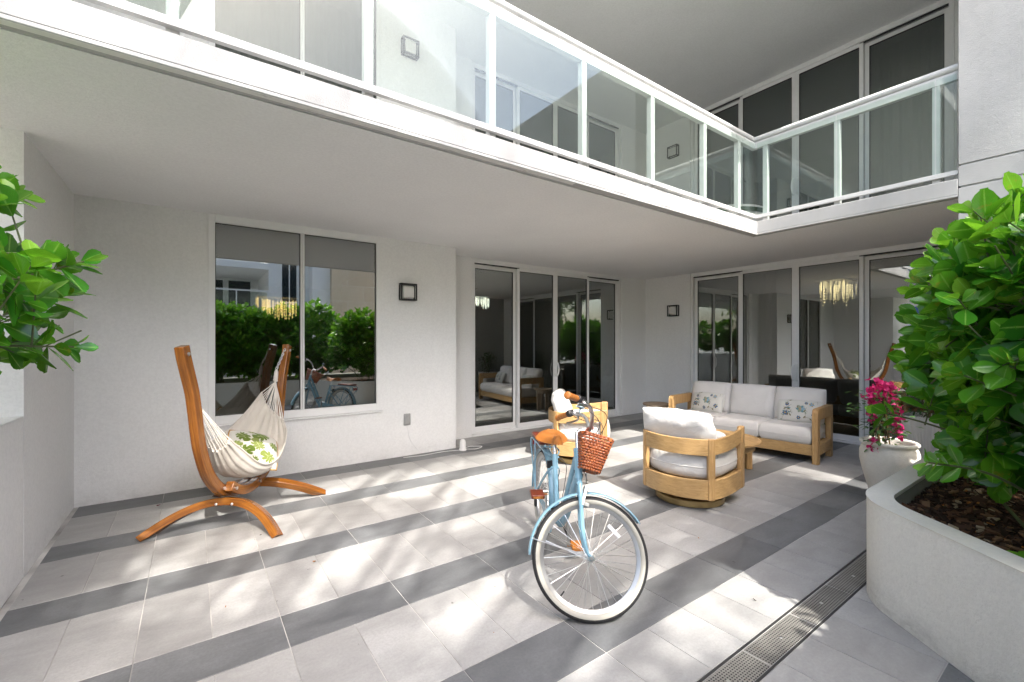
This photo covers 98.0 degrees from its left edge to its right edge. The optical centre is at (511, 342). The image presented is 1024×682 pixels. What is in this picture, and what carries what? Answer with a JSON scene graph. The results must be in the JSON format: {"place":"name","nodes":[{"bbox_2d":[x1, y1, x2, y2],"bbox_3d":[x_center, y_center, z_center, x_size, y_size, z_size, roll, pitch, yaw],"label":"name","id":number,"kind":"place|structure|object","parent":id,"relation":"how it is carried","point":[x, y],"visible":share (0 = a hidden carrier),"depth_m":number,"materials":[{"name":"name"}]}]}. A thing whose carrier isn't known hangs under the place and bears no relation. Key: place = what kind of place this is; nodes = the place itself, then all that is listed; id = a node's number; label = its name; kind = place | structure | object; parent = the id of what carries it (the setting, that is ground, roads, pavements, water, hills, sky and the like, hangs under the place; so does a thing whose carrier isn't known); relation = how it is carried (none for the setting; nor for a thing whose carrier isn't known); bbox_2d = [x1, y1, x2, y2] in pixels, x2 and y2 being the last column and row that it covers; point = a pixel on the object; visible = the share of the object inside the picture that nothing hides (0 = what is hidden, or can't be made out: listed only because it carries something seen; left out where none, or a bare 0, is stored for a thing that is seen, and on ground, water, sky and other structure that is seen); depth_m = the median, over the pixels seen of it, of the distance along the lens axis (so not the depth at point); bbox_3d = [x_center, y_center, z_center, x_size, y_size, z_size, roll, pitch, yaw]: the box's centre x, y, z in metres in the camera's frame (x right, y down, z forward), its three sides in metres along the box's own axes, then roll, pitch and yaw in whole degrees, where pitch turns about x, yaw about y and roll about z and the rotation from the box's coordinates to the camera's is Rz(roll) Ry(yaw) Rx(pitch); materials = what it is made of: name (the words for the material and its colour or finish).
{"place":"outdoors","nodes":[
{"label":"outdoors","id":0,"kind":"place"},
{"bbox_2d":[0,459,948,681],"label":"grout bed","id":1,"kind":"object","parent":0,"point":[8,603],"visible":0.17,"depth_m":2.61,"materials":[{"name":"grey concrete"}]},
{"bbox_2d":[0,416,22,608],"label":"wall planter","id":2,"kind":"object","parent":1,"relation":"on","point":[11,502],"visible":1,"depth_m":2.61,"materials":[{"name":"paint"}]},
{"bbox_2d":[0,165,107,374],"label":"clusia shrub","id":3,"kind":"object","parent":2,"relation":"in","point":[34,287],"visible":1,"depth_m":2.06,"materials":[{"name":"green plant"}]},
{"bbox_2d":[697,549,866,681],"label":"drain channel","id":4,"kind":"object","parent":1,"relation":"in","point":[776,642],"visible":0.57,"depth_m":2.30,"materials":[{"name":"metal"}]},
{"bbox_2d":[0,413,973,681],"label":"patio floor","id":5,"kind":"structure","parent":0,"point":[448,579],"depth_m":2.75,"materials":[{"name":"grey tile"}]},
{"bbox_2d":[135,344,325,541],"bbox_3d":[-2.315,0.750,3.841,1.065,1.462,1.569,0,0,-3],"label":"hammock stand","id":6,"kind":"object","parent":5,"relation":"on","point":[214,484],"visible":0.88,"depth_m":3.45,"materials":[{"name":"brown wood"}]},
{"bbox_2d":[202,370,286,477],"bbox_3d":[-2.355,0.712,3.839,0.563,0.881,1.235,0,0,-3],"label":"hammock","id":7,"kind":"object","parent":6,"relation":"hanging from","point":[231,458],"visible":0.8,"depth_m":3.92,"materials":[{"name":"fabric"}]},
{"bbox_2d":[226,430,277,470],"bbox_3d":[-2.290,0.952,3.933,0.434,0.158,0.434,26,15,-38],"label":"throw pillow","id":8,"kind":"object","parent":7,"relation":"on","point":[261,448],"visible":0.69,"depth_m":3.90,"materials":[{"name":"fabric"}]},
{"bbox_2d":[404,446,481,457],"bbox_3d":[-0.893,1.473,5.991,1.145,0.014,0.180,0,0,-36],"label":"cable","id":9,"kind":"object","parent":5,"relation":"on","point":[443,451],"visible":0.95,"depth_m":5.99,"materials":[{"name":"white plastic"}]},
{"bbox_2d":[459,439,465,450],"bbox_3d":[-0.676,1.405,6.115,0.100,0.151,0.100,0,0,-36],"label":"lantern","id":10,"kind":"object","parent":5,"relation":"on","point":[462,445],"visible":1,"depth_m":6.08,"materials":[{"name":"white plastic"}]},
{"bbox_2d":[548,389,609,464],"bbox_3d":[0.852,1.044,5.651,0.774,0.872,0.772,0,0,12],"label":"swivel armchair","id":11,"kind":"object","parent":5,"relation":"on","point":[561,403],"visible":0.47,"depth_m":5.36,"materials":[{"name":"beige wood"}]},
{"bbox_2d":[574,409,598,411],"bbox_3d":[0.949,0.924,5.587,0.400,0.160,0.162,0,-35,4],"label":"bolster pillow","id":12,"kind":"object","parent":11,"relation":"on","point":[582,410],"visible":0.1,"depth_m":5.56,"materials":[{"name":"white fabric"}]},
{"bbox_2d":[528,391,647,623],"bbox_3d":[0.331,0.877,3.065,0.650,1.228,1.511,0,0,-8],"label":"bicycle","id":13,"kind":"object","parent":5,"relation":"on","point":[555,511],"visible":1,"depth_m":2.51,"materials":[{"name":"blue metal"}]},
{"bbox_2d":[643,401,668,407],"bbox_3d":[2.406,1.246,7.395,0.450,0.469,0.450,0,0,34],"label":"side table","id":14,"kind":"object","parent":5,"relation":"on","point":[657,404],"visible":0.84,"depth_m":7.29,"materials":[{"name":"brown wood"}]},
{"bbox_2d":[642,407,744,508],"bbox_3d":[1.690,1.044,4.254,0.774,0.872,0.772,0,0,-44],"label":"swivel armchair","id":15,"kind":"object","parent":5,"relation":"on","point":[690,460],"visible":1,"depth_m":3.98,"materials":[{"name":"beige wood"}]},
{"bbox_2d":[716,431,725,438],"bbox_3d":[1.905,0.918,4.251,0.155,0.160,0.340,-33,15,-24],"label":"bolster pillow","id":16,"kind":"object","parent":15,"relation":"on","point":[719,434],"visible":0.15,"depth_m":4.12,"materials":[{"name":"white fabric"}]},
{"bbox_2d":[716,429,761,468],"bbox_3d":[2.360,1.294,5.231,1.000,0.374,1.000,0,0,2],"label":"coffee table","id":17,"kind":"object","parent":5,"relation":"on","point":[752,442],"visible":0.28,"depth_m":5.15,"materials":[{"name":"brown wood"}]},
{"bbox_2d":[669,381,832,464],"bbox_3d":[3.323,1.051,6.331,0.772,0.872,1.930,0,0,-42],"label":"sofa","id":18,"kind":"object","parent":5,"relation":"on","point":[751,409],"visible":0.73,"depth_m":5.99,"materials":[{"name":"white fabric"}]},
{"bbox_2d":[691,392,724,412],"bbox_3d":[2.997,0.916,6.825,0.158,0.310,0.520,27,-15,-33],"label":"throw pillow","id":19,"kind":"object","parent":18,"relation":"on","point":[707,401],"visible":1,"depth_m":6.75,"materials":[{"name":"fabric"}]},
{"bbox_2d":[777,399,822,423],"bbox_3d":[3.820,0.917,5.910,0.520,0.310,0.157,0,-22,41],"label":"throw pillow","id":20,"kind":"object","parent":18,"relation":"on","point":[794,410],"visible":0.91,"depth_m":5.88,"materials":[{"name":"fabric"}]},
{"bbox_2d":[859,436,920,487],"bbox_3d":[3.507,1.198,4.141,0.439,0.566,0.439,0,0,-36],"label":"flower pot","id":21,"kind":"object","parent":5,"relation":"on","point":[883,461],"visible":0.66,"depth_m":4.02,"materials":[{"name":"ceramic"}]},
{"bbox_2d":[845,377,926,451],"bbox_3d":[3.396,0.691,4.103,0.560,0.736,0.476,0,0,20],"label":"bougainvillea","id":22,"kind":"object","parent":21,"relation":"in","point":[881,390],"visible":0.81,"depth_m":4.08,"materials":[{"name":"pink plant"}]},
{"bbox_2d":[900,412,941,458],"bbox_3d":[4.849,1.165,5.161,0.470,0.631,0.470,0,0,-36],"label":"ribbed pot","id":23,"kind":"object","parent":5,"relation":"on","point":[923,436],"visible":0.23,"depth_m":5.07,"materials":[{"name":"white ceramic"}]},
{"bbox_2d":[899,381,934,417],"bbox_3d":[4.841,0.623,5.162,0.601,0.740,0.588,0,0,-36],"label":"potted bush","id":24,"kind":"object","parent":23,"relation":"in","point":[918,410],"visible":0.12,"depth_m":5.19,"materials":[{"name":"green plant"}]},
{"bbox_2d":[866,449,1023,681],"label":"concrete planter","id":25,"kind":"object","parent":5,"relation":"on","point":[954,597],"visible":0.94,"depth_m":2.08,"materials":[{"name":"paint"}]},
{"bbox_2d":[901,476,1023,552],"bbox_3d":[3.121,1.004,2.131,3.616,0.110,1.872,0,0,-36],"label":"mulch","id":26,"kind":"object","parent":25,"relation":"in","point":[995,514],"visible":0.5,"depth_m":2.63,"materials":[{"name":"brown wood"}]},
{"bbox_2d":[864,171,1023,527],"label":"clusia shrub","id":27,"kind":"object","parent":26,"relation":"on","point":[959,362],"visible":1,"depth_m":2.11,"materials":[{"name":"green plant"}]},
{"bbox_2d":[1006,550,1023,557],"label":"seedling","id":28,"kind":"object","parent":26,"relation":"on","point":[1020,553],"visible":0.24,"depth_m":1.97,"materials":[{"name":"green plant"}]},
{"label":"ground","id":29,"kind":"structure","parent":0,"visible":0},
{"bbox_2d":[0,0,1023,577],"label":"apartment building","id":30,"kind":"structure","parent":29,"relation":"on","point":[238,218],"depth_m":5.29,"materials":[{"name":"paint"}]},
{"bbox_2d":[205,213,382,427],"bbox_3d":[-2.412,-0.225,5.120,1.856,2.204,0.130,0,0,-36],"label":"window","id":31,"kind":"structure","parent":30,"relation":"in","point":[314,291],"depth_m":5.06,"materials":[{"name":"clear glass"}]},
{"bbox_2d":[208,0,379,99],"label":"window","id":32,"kind":"structure","parent":30,"relation":"in","point":[327,34],"depth_m":5.14,"materials":[{"name":"clear glass"}]},
{"bbox_2d":[404,413,409,425],"bbox_3d":[-1.365,1.007,5.805,0.090,0.150,0.040,0,0,-36],"label":"outlet box","id":33,"kind":"object","parent":30,"relation":"attached to","point":[406,419],"visible":1,"depth_m":5.79,"materials":[{"name":"grey plastic"}]},
{"bbox_2d":[399,283,416,300],"bbox_3d":[-1.351,-0.653,5.786,0.220,0.220,0.084,0,0,-36],"label":"wall lamp","id":34,"kind":"object","parent":30,"relation":"attached to","point":[408,291],"visible":1,"depth_m":5.76,"materials":[{"name":"black metal"}]},
{"bbox_2d":[401,34,418,60],"bbox_3d":[-1.327,-3.838,5.804,0.220,0.220,0.084,0,0,-36],"label":"wall lamp","id":35,"kind":"object","parent":30,"relation":"attached to","point":[408,47],"visible":1,"depth_m":5.78,"materials":[{"name":"black metal"}]},
{"bbox_2d":[84,0,957,220],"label":"balcony railing","id":36,"kind":"object","parent":30,"relation":"on","point":[516,19],"visible":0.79,"depth_m":3.99,"materials":[{"name":"white paint"}]},
{"bbox_2d":[472,62,620,177],"bbox_3d":[0.753,-2.945,8.032,3.496,2.903,0.216,0,0,-36],"label":"sliding door","id":37,"kind":"structure","parent":30,"relation":"in","point":[522,109],"depth_m":7.84,"materials":[{"name":"clear glass"}]},
{"bbox_2d":[472,258,621,436],"bbox_3d":[0.753,0.077,8.032,3.496,2.808,0.216,0,0,-36],"label":"sliding door","id":38,"kind":"structure","parent":30,"relation":"in","point":[538,331],"depth_m":7.78,"materials":[{"name":"clear glass"}]},
{"bbox_2d":[667,144,678,158],"bbox_3d":[3.199,-3.788,8.839,0.084,0.220,0.220,0,0,-36],"label":"wall lamp","id":39,"kind":"object","parent":30,"relation":"attached to","point":[672,151],"visible":1,"depth_m":8.82,"materials":[{"name":"black metal"}]},
{"bbox_2d":[667,305,678,316],"bbox_3d":[3.199,-0.628,8.839,0.084,0.220,0.220,0,0,-36],"label":"wall lamp","id":40,"kind":"object","parent":30,"relation":"attached to","point":[672,310],"visible":1,"depth_m":8.82,"materials":[{"name":"black metal"}]},
{"bbox_2d":[681,196,769,221],"bbox_3d":[3.165,-1.863,6.647,1.184,0.700,1.184,0,0,-44],"label":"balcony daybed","id":41,"kind":"object","parent":30,"relation":"attached to","point":[754,209],"visible":0.1,"depth_m":6.10,"materials":[{"name":"white fabric"}]},
{"bbox_2d":[691,241,939,444],"bbox_3d":[4.570,0.077,7.146,0.216,2.808,3.660,0,0,-36],"label":"sliding door","id":42,"kind":"structure","parent":30,"relation":"in","point":[795,322],"depth_m":6.94,"materials":[{"name":"clear glass"}]},
{"bbox_2d":[691,0,953,218],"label":"sliding door","id":43,"kind":"structure","parent":30,"relation":"in","point":[898,135],"depth_m":6.58,"materials":[{"name":"clear glass"}]},
{"bbox_2d":[864,380,864,426],"bbox_3d":[5.734,1.027,7.940,0.860,0.810,2.140,0,0,-36],"label":"lounge sofa","id":44,"kind":"object","parent":30,"relation":"on","point":[864,404],"depth_m":7.24,"materials":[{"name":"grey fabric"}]}
]}

